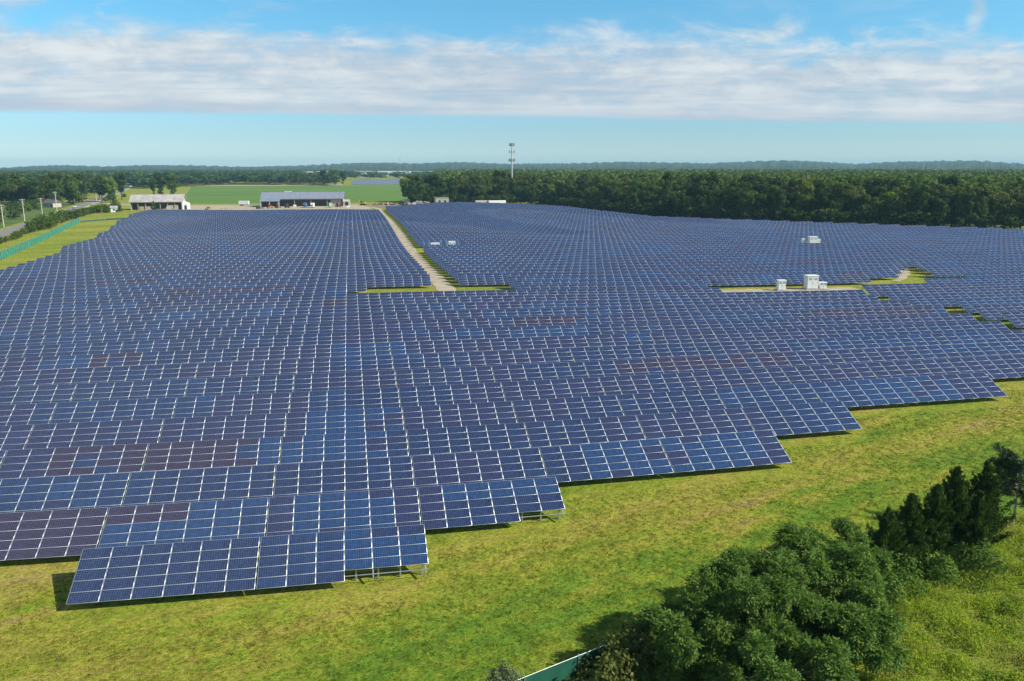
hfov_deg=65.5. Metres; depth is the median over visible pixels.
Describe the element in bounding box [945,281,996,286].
solar table
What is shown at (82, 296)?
solar table
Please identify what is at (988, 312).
solar table
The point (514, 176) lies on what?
woodland tree
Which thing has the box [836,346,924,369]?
solar table
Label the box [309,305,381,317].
solar table
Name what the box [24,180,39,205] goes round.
woodland tree
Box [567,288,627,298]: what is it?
solar table
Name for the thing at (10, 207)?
hedge shrub
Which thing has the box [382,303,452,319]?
solar table
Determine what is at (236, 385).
solar table
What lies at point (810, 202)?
woodland tree
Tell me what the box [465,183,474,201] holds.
woodland tree
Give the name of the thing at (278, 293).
solar table
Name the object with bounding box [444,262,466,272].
solar table
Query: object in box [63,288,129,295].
solar table
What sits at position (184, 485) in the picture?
solar table
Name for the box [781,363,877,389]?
solar table
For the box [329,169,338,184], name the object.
woodland tree
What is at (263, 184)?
stubble field
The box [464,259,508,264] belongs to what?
solar table
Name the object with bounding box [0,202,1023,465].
solar table rows
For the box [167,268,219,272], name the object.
solar table
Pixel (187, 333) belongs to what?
solar table
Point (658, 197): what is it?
woodland tree
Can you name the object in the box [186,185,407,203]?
farm field
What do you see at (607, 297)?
solar table
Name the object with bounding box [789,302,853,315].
solar table
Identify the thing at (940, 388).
solar table
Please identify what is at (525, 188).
woodland tree
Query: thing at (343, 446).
solar table
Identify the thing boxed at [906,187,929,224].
woodland tree
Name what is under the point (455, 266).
solar table
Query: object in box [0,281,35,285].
solar table
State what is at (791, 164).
hills
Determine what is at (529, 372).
solar table
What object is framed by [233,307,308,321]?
solar table
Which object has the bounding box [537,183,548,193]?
woodland tree
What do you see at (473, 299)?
solar table
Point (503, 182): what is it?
woodland tree
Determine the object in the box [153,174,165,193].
woodland tree
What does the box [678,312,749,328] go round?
solar table
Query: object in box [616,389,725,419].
solar table
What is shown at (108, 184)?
woodland tree
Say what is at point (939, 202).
woodland tree
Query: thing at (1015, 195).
woodland tree
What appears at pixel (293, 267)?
solar table
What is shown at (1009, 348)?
solar table
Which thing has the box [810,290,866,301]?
solar table
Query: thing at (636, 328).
solar table
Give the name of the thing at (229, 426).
solar table
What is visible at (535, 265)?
solar table
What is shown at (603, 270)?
solar table
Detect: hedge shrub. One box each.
[6,205,14,211]
[6,210,21,218]
[10,232,19,239]
[19,227,28,233]
[21,203,32,210]
[24,221,41,230]
[26,221,40,229]
[38,219,50,228]
[56,211,68,220]
[58,215,65,222]
[62,213,76,220]
[65,211,78,217]
[89,204,100,212]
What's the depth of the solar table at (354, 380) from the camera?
95.26 m
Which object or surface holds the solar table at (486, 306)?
on the ground at (320, 601)
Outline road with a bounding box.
[0,184,131,237]
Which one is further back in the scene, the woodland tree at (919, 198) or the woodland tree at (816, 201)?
the woodland tree at (816, 201)
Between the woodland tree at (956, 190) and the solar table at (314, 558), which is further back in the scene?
the woodland tree at (956, 190)
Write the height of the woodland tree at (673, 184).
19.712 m
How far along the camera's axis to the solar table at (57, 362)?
101.05 m
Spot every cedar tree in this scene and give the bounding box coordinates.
[865,506,920,575]
[868,492,945,576]
[911,483,968,556]
[930,465,976,554]
[948,489,1002,559]
[962,460,1016,547]
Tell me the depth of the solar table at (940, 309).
140.53 m
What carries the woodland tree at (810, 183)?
on the ground at (320, 601)
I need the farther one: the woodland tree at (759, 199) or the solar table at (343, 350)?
the woodland tree at (759, 199)
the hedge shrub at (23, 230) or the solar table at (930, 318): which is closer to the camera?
the solar table at (930, 318)
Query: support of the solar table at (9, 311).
on the ground at (320, 601)
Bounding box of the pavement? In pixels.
[8,186,132,237]
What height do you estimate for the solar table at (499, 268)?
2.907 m
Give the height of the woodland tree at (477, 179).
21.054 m
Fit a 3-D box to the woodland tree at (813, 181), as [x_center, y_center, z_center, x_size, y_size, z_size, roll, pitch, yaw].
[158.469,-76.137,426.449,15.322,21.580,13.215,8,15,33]
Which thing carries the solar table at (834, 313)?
on the ground at (320, 601)
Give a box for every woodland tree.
[0,172,7,201]
[0,185,5,200]
[2,179,20,203]
[10,172,24,184]
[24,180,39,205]
[38,175,63,203]
[48,172,64,181]
[62,174,81,204]
[72,173,87,202]
[91,175,102,198]
[94,178,106,200]
[101,177,117,201]
[111,188,116,200]
[113,173,127,199]
[149,181,155,193]
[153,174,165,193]
[165,175,177,193]
[294,172,299,183]
[319,170,326,184]
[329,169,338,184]
[340,171,345,184]
[399,175,412,195]
[399,178,410,197]
[408,180,416,202]
[412,174,421,192]
[418,185,428,201]
[425,174,439,186]
[427,186,434,202]
[432,180,444,195]
[439,189,445,195]
[442,182,448,194]
[446,180,458,194]
[456,176,464,194]
[458,181,468,194]
[460,185,467,201]
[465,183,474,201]
[471,176,481,184]
[472,179,487,199]
[481,177,491,194]
[488,176,500,190]
[488,181,495,192]
[492,170,507,185]
[497,179,508,201]
[501,173,517,179]
[507,177,520,202]
[512,184,521,196]
[516,180,528,203]
[523,185,530,203]
[526,174,539,191]
[526,185,536,203]
[532,179,543,203]
[534,188,541,204]
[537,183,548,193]
[541,187,549,204]
[551,190,557,205]
[554,181,564,198]
[560,183,569,205]
[565,174,574,182]
[568,181,578,206]
[568,188,574,206]
[575,177,588,205]
[585,186,598,208]
[594,175,604,185]
[594,190,606,210]
[595,183,609,197]
[603,185,615,210]
[604,179,622,185]
[605,180,618,210]
[613,187,625,212]
[619,177,628,185]
[626,185,638,213]
[627,179,642,185]
[630,194,640,213]
[637,182,644,200]
[637,190,650,206]
[640,177,650,185]
[645,184,655,213]
[648,179,664,198]
[651,178,662,183]
[651,194,662,215]
[658,181,672,215]
[662,171,674,186]
[667,184,679,215]
[668,182,681,215]
[670,191,685,216]
[672,177,686,215]
[683,182,698,197]
[683,196,695,217]
[689,172,706,184]
[692,185,709,217]
[699,180,706,214]
[703,174,720,217]
[712,178,725,205]
[714,190,726,218]
[718,175,731,190]
[723,186,741,219]
[729,181,748,188]
[735,183,753,218]
[740,173,760,189]
[747,180,767,209]
[750,190,757,218]
[753,193,767,219]
[757,176,773,186]
[764,184,778,219]
[770,178,783,187]
[772,188,789,220]
[778,188,796,219]
[779,181,796,203]
[787,177,797,208]
[792,191,808,220]
[793,179,813,201]
[799,188,814,220]
[802,178,821,201]
[805,180,816,200]
[813,180,831,218]
[814,197,828,207]
[816,190,829,221]
[828,181,848,219]
[829,197,844,222]
[840,184,861,222]
[848,178,862,221]
[850,193,871,216]
[861,177,885,208]
[862,183,870,203]
[868,185,887,222]
[869,197,886,222]
[879,191,899,223]
[881,176,904,191]
[887,186,911,223]
[892,185,909,212]
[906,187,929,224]
[906,203,926,224]
[909,183,934,224]
[920,183,935,223]
[925,184,949,225]
[929,189,954,225]
[932,198,949,225]
[936,174,962,215]
[946,186,967,226]
[947,184,960,225]
[954,191,976,226]
[964,186,974,225]
[969,187,993,226]
[973,196,988,227]
[976,189,1004,227]
[989,186,999,193]
[993,191,1009,227]
[1000,204,1012,228]
[1003,198,1023,228]
[1004,189,1014,211]
[1009,192,1022,227]
[1015,195,1023,227]
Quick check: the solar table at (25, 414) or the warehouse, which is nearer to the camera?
the solar table at (25, 414)
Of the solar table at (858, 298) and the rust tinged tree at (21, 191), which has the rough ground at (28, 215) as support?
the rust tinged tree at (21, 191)
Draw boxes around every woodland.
[0,169,440,201]
[430,168,1023,210]
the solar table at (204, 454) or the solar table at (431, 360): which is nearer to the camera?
the solar table at (204, 454)
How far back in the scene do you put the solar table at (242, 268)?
192.21 m
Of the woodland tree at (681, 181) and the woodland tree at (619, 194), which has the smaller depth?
the woodland tree at (681, 181)
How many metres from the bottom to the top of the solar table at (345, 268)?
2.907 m
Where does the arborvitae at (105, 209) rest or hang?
on the ground at (320, 601)
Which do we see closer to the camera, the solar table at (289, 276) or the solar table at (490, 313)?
the solar table at (490, 313)
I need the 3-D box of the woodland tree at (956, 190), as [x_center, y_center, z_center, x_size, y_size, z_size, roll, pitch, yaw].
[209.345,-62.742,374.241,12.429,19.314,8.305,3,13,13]
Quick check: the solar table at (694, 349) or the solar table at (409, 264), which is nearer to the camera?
the solar table at (694, 349)
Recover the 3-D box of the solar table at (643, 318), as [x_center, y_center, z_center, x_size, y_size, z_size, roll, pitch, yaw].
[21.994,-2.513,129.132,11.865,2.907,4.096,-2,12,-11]
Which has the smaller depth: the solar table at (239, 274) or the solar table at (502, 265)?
the solar table at (239, 274)
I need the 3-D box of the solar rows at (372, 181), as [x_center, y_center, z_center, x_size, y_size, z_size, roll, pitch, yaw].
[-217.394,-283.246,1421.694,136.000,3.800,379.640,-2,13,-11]
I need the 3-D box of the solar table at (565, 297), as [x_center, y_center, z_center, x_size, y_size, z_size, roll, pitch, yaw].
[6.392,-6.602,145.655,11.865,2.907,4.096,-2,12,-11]
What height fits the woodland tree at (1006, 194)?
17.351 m
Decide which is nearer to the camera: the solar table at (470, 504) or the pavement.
the solar table at (470, 504)
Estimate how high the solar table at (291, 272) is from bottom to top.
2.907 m
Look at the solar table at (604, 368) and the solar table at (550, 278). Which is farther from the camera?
the solar table at (550, 278)
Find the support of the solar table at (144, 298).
on the ground at (320, 601)
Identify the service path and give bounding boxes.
[721,287,864,291]
[892,267,910,280]
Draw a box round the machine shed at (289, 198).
[259,191,349,206]
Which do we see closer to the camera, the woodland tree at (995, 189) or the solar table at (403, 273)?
the solar table at (403, 273)
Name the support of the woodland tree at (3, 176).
on the ground at (320, 601)
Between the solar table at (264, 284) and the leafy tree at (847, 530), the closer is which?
the leafy tree at (847, 530)
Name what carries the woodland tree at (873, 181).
on the ground at (320, 601)
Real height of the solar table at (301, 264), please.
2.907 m
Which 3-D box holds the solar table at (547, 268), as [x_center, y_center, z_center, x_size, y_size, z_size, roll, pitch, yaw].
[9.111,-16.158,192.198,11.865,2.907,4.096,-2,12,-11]
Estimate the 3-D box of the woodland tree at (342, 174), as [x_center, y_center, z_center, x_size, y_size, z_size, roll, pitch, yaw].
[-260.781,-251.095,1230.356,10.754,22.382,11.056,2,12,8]
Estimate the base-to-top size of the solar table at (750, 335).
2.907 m
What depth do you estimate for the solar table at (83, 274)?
185.35 m
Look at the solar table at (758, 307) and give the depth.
140.82 m
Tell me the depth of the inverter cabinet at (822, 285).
176.53 m
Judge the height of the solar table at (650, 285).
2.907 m
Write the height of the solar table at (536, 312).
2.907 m
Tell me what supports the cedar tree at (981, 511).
on the meadow ground at (694, 676)
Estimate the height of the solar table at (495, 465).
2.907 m
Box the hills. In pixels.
[0,160,1023,170]
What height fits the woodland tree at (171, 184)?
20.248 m
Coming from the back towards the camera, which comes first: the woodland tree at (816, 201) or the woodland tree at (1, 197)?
the woodland tree at (1, 197)
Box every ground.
[0,175,1023,680]
[0,202,79,227]
[179,204,370,209]
[366,204,398,206]
[658,514,1023,680]
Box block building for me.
[434,197,448,202]
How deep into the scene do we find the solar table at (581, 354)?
108.48 m
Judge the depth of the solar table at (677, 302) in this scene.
144.81 m
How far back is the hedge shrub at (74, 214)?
430.00 m
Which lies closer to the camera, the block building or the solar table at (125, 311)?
the solar table at (125, 311)
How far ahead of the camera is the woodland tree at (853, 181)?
394.31 m
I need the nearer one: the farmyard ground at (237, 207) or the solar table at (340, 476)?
the solar table at (340, 476)
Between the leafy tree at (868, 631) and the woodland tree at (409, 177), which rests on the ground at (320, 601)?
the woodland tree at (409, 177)
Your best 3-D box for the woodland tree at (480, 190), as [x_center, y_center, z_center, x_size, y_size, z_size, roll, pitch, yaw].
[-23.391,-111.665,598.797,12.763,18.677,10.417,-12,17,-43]
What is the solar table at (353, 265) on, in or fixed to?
on the ground at (320, 601)
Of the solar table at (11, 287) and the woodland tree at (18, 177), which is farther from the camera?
the woodland tree at (18, 177)
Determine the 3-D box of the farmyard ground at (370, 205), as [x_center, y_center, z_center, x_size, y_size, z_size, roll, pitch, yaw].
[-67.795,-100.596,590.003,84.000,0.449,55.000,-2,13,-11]
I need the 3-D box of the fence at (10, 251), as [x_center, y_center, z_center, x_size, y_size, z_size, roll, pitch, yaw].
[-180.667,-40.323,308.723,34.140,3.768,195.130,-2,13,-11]
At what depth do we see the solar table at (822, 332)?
121.80 m
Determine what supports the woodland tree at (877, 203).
on the ground at (320, 601)
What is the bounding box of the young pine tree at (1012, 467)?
[986,442,1023,523]
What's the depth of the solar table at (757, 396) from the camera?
91.87 m
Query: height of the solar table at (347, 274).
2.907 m
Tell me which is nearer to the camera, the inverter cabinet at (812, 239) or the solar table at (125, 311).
the solar table at (125, 311)
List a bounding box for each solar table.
[0,274,56,278]
[0,277,46,281]
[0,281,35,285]
[0,285,23,290]
[0,289,10,292]
[0,291,63,298]
[0,296,51,303]
[0,301,38,312]
[0,307,24,319]
[0,314,8,320]
[0,317,74,332]
[0,325,60,343]
[0,335,44,353]
[0,346,26,365]
[0,368,93,390]
[0,384,76,410]
[0,402,56,432]
[0,443,147,479]
[0,472,129,513]
[0,507,107,561]
[2,354,108,374]
[7,310,87,320]
[10,286,75,293]
[23,282,85,289]
[23,303,99,313]
[23,341,122,358]
[25,418,163,451]
[35,278,95,284]
[38,298,110,306]
[42,331,134,347]
[46,275,103,281]
[49,397,176,425]
[51,292,120,300]
[56,272,112,276]
[58,322,145,334]
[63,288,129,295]
[66,537,259,604]
[71,379,187,404]
[73,313,155,325]
[75,284,137,291]
[85,280,145,285]
[86,306,164,317]
[90,363,197,386]
[95,276,153,281]
[98,497,267,547]
[99,300,172,310]
[104,273,160,278]
[106,349,206,369]
[110,294,180,304]
[112,270,166,274]
[120,267,172,272]
[120,290,187,297]
[120,337,214,357]
[122,465,274,505]
[130,285,193,292]
[133,327,221,345]
[138,281,199,288]
[142,437,280,471]
[144,318,227,334]
[146,277,205,284]
[154,274,210,279]
[155,310,233,325]
[159,413,285,444]
[160,271,214,276]
[164,303,238,316]
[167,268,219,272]
[172,297,243,310]
[173,265,223,270]
[173,392,289,418]
[180,292,247,302]
[185,374,293,399]
[187,287,251,296]
[194,283,255,290]
[196,359,296,381]
[200,279,259,284]
[205,275,262,282]
[205,346,299,366]
[211,272,265,276]
[213,334,302,351]
[215,269,268,273]
[220,266,271,270]
[221,324,304,341]
[224,264,273,268]
[227,315,306,327]
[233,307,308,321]
[239,301,310,313]
[244,295,311,302]
[248,289,313,299]
[252,285,314,293]
[256,281,316,288]
[256,524,428,588]
[260,277,317,282]
[263,274,318,278]
[266,271,319,276]
[266,487,420,535]
[269,268,320,273]
[272,265,321,270]
[274,263,322,267]
[274,456,413,499]
[277,261,323,263]
[280,430,408,463]
[285,407,403,435]
[290,387,399,414]
[294,370,395,391]
[297,355,392,380]
[300,342,389,363]
[303,331,387,345]
[305,321,385,334]
[307,312,383,328]
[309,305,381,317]
[311,298,380,306]
[313,293,378,299]
[314,288,345,294]
[316,284,346,293]
[317,279,366,291]
[318,275,374,288]
[320,272,373,278]
[321,269,372,273]
[322,267,371,269]
[323,262,370,264]
[323,264,371,267]
[324,260,369,262]
[371,259,415,261]
[371,261,417,264]
[372,263,419,268]
[373,266,421,271]
[373,268,424,271]
[374,271,426,283]
[375,274,431,287]
[380,291,443,301]
[381,297,448,311]
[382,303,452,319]
[384,310,458,330]
[386,319,463,340]
[388,328,470,349]
[390,339,477,364]
[393,351,485,376]
[396,366,494,396]
[399,382,504,413]
[403,401,516,438]
[407,422,530,464]
[412,448,546,494]
[418,477,565,530]
[438,258,459,268]
[441,260,463,269]
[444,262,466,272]
[444,290,506,301]
[447,265,470,274]
[448,295,513,309]
[450,267,474,279]
[453,302,521,317]
[454,270,479,281]
[457,273,485,285]
[458,309,529,323]
[463,317,539,335]
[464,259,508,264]
[467,262,512,264]
[469,326,549,345]
[471,264,518,269]
[475,267,524,272]
[476,336,560,358]
[479,270,530,276]
[483,348,573,371]
[484,273,536,285]
[492,362,588,388]
[501,377,604,406]
[506,289,567,298]
[507,276,543,289]
[508,259,551,263]
[512,395,623,428]
[513,261,558,264]
[513,280,550,289]
[513,294,577,306]
[519,264,564,268]
[520,284,558,289]
[520,300,587,312]
[524,266,571,271]
[525,415,645,453]
[529,307,599,321]
[530,269,579,274]
[536,272,587,278]
[537,315,611,331]
[539,439,673,482]
[543,276,596,283]
[547,323,625,341]
[551,280,605,288]
[558,260,602,265]
[558,284,615,291]
[558,333,641,353]
[565,263,610,268]
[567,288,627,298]
[570,345,658,368]
[572,266,619,270]
[576,294,638,306]
[579,269,628,273]
[583,357,678,382]
[586,299,651,313]
[587,272,637,277]
[596,275,647,281]
[597,306,665,322]
[599,372,700,399]
[602,260,646,264]
[605,279,659,285]
[609,313,681,330]
[610,263,654,266]
[615,283,671,290]
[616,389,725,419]
[619,265,664,269]
[622,322,698,337]
[625,288,684,298]
[628,268,674,273]
[636,408,753,444]
[637,271,686,276]
[637,293,698,305]
[637,331,718,351]
[647,275,698,280]
[650,298,714,312]
[653,342,739,362]
[655,262,698,266]
[658,279,702,282]
[660,430,791,473]
[663,305,730,319]
[664,265,709,270]
[670,283,707,287]
[671,354,763,376]
[674,268,721,273]
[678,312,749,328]
[683,287,721,298]
[685,271,733,274]
[692,367,790,393]
[695,320,769,337]
[697,274,752,286]
[697,292,756,299]
[709,264,753,268]
[711,297,774,311]
[713,329,792,347]
[715,383,821,413]
[721,267,766,272]
[728,303,792,318]
[733,270,779,279]
[733,339,817,360]
[742,401,861,436]
[745,310,814,324]
[746,273,800,286]
[754,291,812,301]
[756,350,845,373]
[765,266,809,269]
[765,318,837,335]
[771,296,831,309]
[779,269,825,277]
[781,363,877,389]
[786,326,863,345]
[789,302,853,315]
[793,272,848,285]
[809,308,877,320]
[809,377,918,408]
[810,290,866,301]
[810,336,891,356]
[824,268,875,278]
[828,295,879,308]
[832,316,902,330]
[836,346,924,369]
[840,272,870,283]
[849,300,912,308]
[856,324,932,343]
[861,284,898,297]
[866,358,959,385]
[872,307,938,322]
[881,288,920,301]
[883,333,963,349]
[895,283,947,288]
[897,314,966,323]
[899,372,1006,403]
[902,293,951,308]
[913,343,998,358]
[916,287,971,293]
[924,277,973,282]
[924,321,998,333]
[933,306,948,313]
[939,292,997,307]
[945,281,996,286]
[947,354,1023,380]
[954,299,977,313]
[954,330,1023,343]
[959,313,977,321]
[964,297,1023,314]
[967,286,1021,291]
[970,276,1019,281]
[971,305,1005,320]
[988,341,1023,354]
[989,321,1008,330]
[991,304,1023,320]
[992,281,1023,285]
[992,291,1023,297]
[1000,311,1023,329]
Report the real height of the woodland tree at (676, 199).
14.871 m
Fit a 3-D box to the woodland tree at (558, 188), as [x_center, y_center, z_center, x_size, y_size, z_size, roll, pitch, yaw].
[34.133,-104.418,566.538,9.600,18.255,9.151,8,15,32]
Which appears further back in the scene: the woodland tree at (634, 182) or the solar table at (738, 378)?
the woodland tree at (634, 182)
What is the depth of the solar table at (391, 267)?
192.59 m
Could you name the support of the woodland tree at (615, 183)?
on the ground at (320, 601)
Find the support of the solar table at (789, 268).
on the ground at (320, 601)
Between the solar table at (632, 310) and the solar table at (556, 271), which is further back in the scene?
the solar table at (556, 271)
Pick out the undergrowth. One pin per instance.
(956, 220)
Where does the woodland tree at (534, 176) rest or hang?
on the ground at (320, 601)
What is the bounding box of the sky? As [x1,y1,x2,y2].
[0,0,1023,167]
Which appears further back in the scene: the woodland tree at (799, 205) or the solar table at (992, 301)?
the woodland tree at (799, 205)
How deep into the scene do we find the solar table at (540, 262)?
206.14 m
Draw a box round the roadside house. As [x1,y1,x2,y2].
[42,199,61,206]
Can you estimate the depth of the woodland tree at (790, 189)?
415.24 m
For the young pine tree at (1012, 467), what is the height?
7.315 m
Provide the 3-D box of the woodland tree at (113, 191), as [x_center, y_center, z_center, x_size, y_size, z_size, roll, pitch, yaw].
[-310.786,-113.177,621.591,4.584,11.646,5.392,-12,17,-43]
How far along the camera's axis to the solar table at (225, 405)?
86.66 m
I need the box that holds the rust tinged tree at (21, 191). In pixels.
[13,185,28,199]
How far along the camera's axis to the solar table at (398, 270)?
186.26 m
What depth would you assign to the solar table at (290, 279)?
169.12 m
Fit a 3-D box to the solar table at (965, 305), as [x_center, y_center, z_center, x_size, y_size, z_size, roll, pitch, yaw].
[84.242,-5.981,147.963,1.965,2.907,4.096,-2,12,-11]
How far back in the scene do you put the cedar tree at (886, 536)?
55.44 m
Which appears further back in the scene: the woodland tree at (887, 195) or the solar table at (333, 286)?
the woodland tree at (887, 195)
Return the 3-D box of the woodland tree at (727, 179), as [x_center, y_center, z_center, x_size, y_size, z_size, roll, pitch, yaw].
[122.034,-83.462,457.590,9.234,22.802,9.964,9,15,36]
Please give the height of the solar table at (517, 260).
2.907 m
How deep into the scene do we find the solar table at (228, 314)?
128.64 m
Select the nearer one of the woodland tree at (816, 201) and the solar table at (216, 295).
the solar table at (216, 295)
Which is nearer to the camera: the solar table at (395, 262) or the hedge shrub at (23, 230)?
the solar table at (395, 262)
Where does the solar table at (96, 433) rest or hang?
on the ground at (320, 601)
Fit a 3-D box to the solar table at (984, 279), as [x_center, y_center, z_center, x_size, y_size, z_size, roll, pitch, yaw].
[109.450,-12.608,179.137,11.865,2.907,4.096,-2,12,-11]
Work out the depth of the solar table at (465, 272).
182.74 m
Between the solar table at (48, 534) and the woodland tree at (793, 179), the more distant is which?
the woodland tree at (793, 179)
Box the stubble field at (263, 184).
[182,184,343,185]
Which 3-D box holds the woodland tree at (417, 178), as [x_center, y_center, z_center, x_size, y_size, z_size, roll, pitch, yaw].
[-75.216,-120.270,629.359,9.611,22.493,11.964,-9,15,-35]
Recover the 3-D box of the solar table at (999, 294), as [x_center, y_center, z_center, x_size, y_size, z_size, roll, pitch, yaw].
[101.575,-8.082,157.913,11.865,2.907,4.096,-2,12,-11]
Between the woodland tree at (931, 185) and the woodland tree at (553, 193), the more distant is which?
the woodland tree at (553, 193)
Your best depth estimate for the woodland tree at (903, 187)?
385.67 m
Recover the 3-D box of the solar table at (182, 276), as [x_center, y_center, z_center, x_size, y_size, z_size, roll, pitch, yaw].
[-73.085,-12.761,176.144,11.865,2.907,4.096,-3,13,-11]
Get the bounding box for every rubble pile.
[382,202,394,204]
[413,200,429,203]
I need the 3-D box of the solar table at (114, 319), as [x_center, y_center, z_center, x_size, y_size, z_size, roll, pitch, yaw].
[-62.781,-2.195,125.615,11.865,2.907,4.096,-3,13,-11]
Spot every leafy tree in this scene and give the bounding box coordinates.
[626,587,745,680]
[682,543,843,680]
[702,626,859,680]
[761,520,887,611]
[790,577,913,673]
[829,515,895,576]
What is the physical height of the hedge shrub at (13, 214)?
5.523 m
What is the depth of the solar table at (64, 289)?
160.05 m
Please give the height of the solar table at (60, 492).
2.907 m
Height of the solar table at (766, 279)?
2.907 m
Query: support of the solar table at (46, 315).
on the ground at (320, 601)
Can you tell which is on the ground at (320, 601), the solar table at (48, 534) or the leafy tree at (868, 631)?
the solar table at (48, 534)
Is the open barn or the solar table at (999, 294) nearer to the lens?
the solar table at (999, 294)
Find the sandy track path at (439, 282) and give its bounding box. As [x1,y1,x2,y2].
[365,206,455,294]
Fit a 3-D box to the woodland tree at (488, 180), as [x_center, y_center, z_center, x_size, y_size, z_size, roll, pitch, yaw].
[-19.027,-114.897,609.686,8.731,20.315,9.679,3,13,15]
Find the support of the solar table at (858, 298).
on the ground at (320, 601)
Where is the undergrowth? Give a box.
[408,193,1023,227]
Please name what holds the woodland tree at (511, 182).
on the ground at (320, 601)
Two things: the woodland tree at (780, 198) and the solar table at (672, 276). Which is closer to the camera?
the solar table at (672, 276)
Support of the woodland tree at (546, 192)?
on the ground at (320, 601)
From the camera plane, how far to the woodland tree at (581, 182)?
549.07 m
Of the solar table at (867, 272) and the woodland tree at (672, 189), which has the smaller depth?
the solar table at (867, 272)
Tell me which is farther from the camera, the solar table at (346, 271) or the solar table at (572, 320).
the solar table at (346, 271)
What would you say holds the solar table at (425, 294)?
on the ground at (320, 601)
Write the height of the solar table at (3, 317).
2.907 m
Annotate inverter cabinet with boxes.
[773,279,787,290]
[801,274,819,289]
[807,236,817,244]
[818,282,828,289]
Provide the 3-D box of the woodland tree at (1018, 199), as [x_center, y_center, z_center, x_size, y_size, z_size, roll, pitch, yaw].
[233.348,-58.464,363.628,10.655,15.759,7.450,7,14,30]
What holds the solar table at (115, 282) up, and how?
on the ground at (320, 601)
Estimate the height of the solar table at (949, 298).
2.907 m
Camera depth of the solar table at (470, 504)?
65.97 m
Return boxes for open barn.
[129,194,189,209]
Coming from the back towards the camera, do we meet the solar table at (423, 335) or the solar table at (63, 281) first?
the solar table at (63, 281)
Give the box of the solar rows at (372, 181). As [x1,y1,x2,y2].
[352,179,402,184]
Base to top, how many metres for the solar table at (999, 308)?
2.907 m
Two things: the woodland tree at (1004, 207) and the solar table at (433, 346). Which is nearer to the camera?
the solar table at (433, 346)
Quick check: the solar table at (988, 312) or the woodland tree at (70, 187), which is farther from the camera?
the woodland tree at (70, 187)
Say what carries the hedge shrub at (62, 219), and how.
on the ground at (320, 601)
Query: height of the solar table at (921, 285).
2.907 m
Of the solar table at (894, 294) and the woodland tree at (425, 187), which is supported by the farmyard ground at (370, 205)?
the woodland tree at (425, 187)
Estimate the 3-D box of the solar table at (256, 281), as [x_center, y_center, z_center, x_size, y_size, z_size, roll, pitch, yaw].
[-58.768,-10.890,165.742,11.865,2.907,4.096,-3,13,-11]
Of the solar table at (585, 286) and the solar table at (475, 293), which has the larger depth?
the solar table at (585, 286)
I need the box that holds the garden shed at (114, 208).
[110,206,117,211]
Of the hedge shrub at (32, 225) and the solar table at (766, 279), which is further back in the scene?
the hedge shrub at (32, 225)
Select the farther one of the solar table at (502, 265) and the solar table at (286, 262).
the solar table at (286, 262)
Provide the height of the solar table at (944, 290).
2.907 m
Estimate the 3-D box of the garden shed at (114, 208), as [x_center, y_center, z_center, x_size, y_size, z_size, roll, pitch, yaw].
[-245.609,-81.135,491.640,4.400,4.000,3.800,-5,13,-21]
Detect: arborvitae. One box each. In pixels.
[103,203,109,212]
[150,201,157,209]
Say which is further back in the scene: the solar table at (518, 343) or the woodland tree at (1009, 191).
the woodland tree at (1009, 191)
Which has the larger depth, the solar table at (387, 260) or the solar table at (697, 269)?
the solar table at (387, 260)
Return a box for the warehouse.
[357,171,410,173]
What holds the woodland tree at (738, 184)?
on the ground at (320, 601)
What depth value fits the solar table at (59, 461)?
71.78 m
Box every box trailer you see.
[238,201,248,205]
[488,200,505,202]
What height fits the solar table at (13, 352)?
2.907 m
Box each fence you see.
[0,217,79,259]
[80,217,127,221]
[517,588,745,680]
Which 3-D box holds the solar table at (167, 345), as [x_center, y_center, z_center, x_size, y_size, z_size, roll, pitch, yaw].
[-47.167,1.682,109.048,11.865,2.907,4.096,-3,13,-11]
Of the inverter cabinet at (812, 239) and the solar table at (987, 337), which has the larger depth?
the inverter cabinet at (812, 239)
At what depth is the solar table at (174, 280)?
170.84 m
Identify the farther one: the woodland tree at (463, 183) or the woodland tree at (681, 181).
the woodland tree at (463, 183)
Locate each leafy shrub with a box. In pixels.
[881,550,928,610]
[909,545,962,589]
[942,537,1010,576]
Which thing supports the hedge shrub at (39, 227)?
on the ground at (320, 601)
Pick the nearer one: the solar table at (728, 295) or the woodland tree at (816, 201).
the solar table at (728, 295)
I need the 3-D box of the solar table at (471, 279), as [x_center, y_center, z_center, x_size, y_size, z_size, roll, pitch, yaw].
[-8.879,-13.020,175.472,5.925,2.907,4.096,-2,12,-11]
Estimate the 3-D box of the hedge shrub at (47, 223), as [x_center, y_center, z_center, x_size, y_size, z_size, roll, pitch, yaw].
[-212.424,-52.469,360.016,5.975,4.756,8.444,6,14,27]
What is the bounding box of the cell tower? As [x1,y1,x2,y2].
[509,143,514,177]
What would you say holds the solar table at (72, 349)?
on the ground at (320, 601)
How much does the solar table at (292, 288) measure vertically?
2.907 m
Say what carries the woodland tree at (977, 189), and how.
on the ground at (320, 601)
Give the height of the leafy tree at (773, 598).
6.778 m
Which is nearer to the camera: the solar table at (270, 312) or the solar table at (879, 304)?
the solar table at (270, 312)

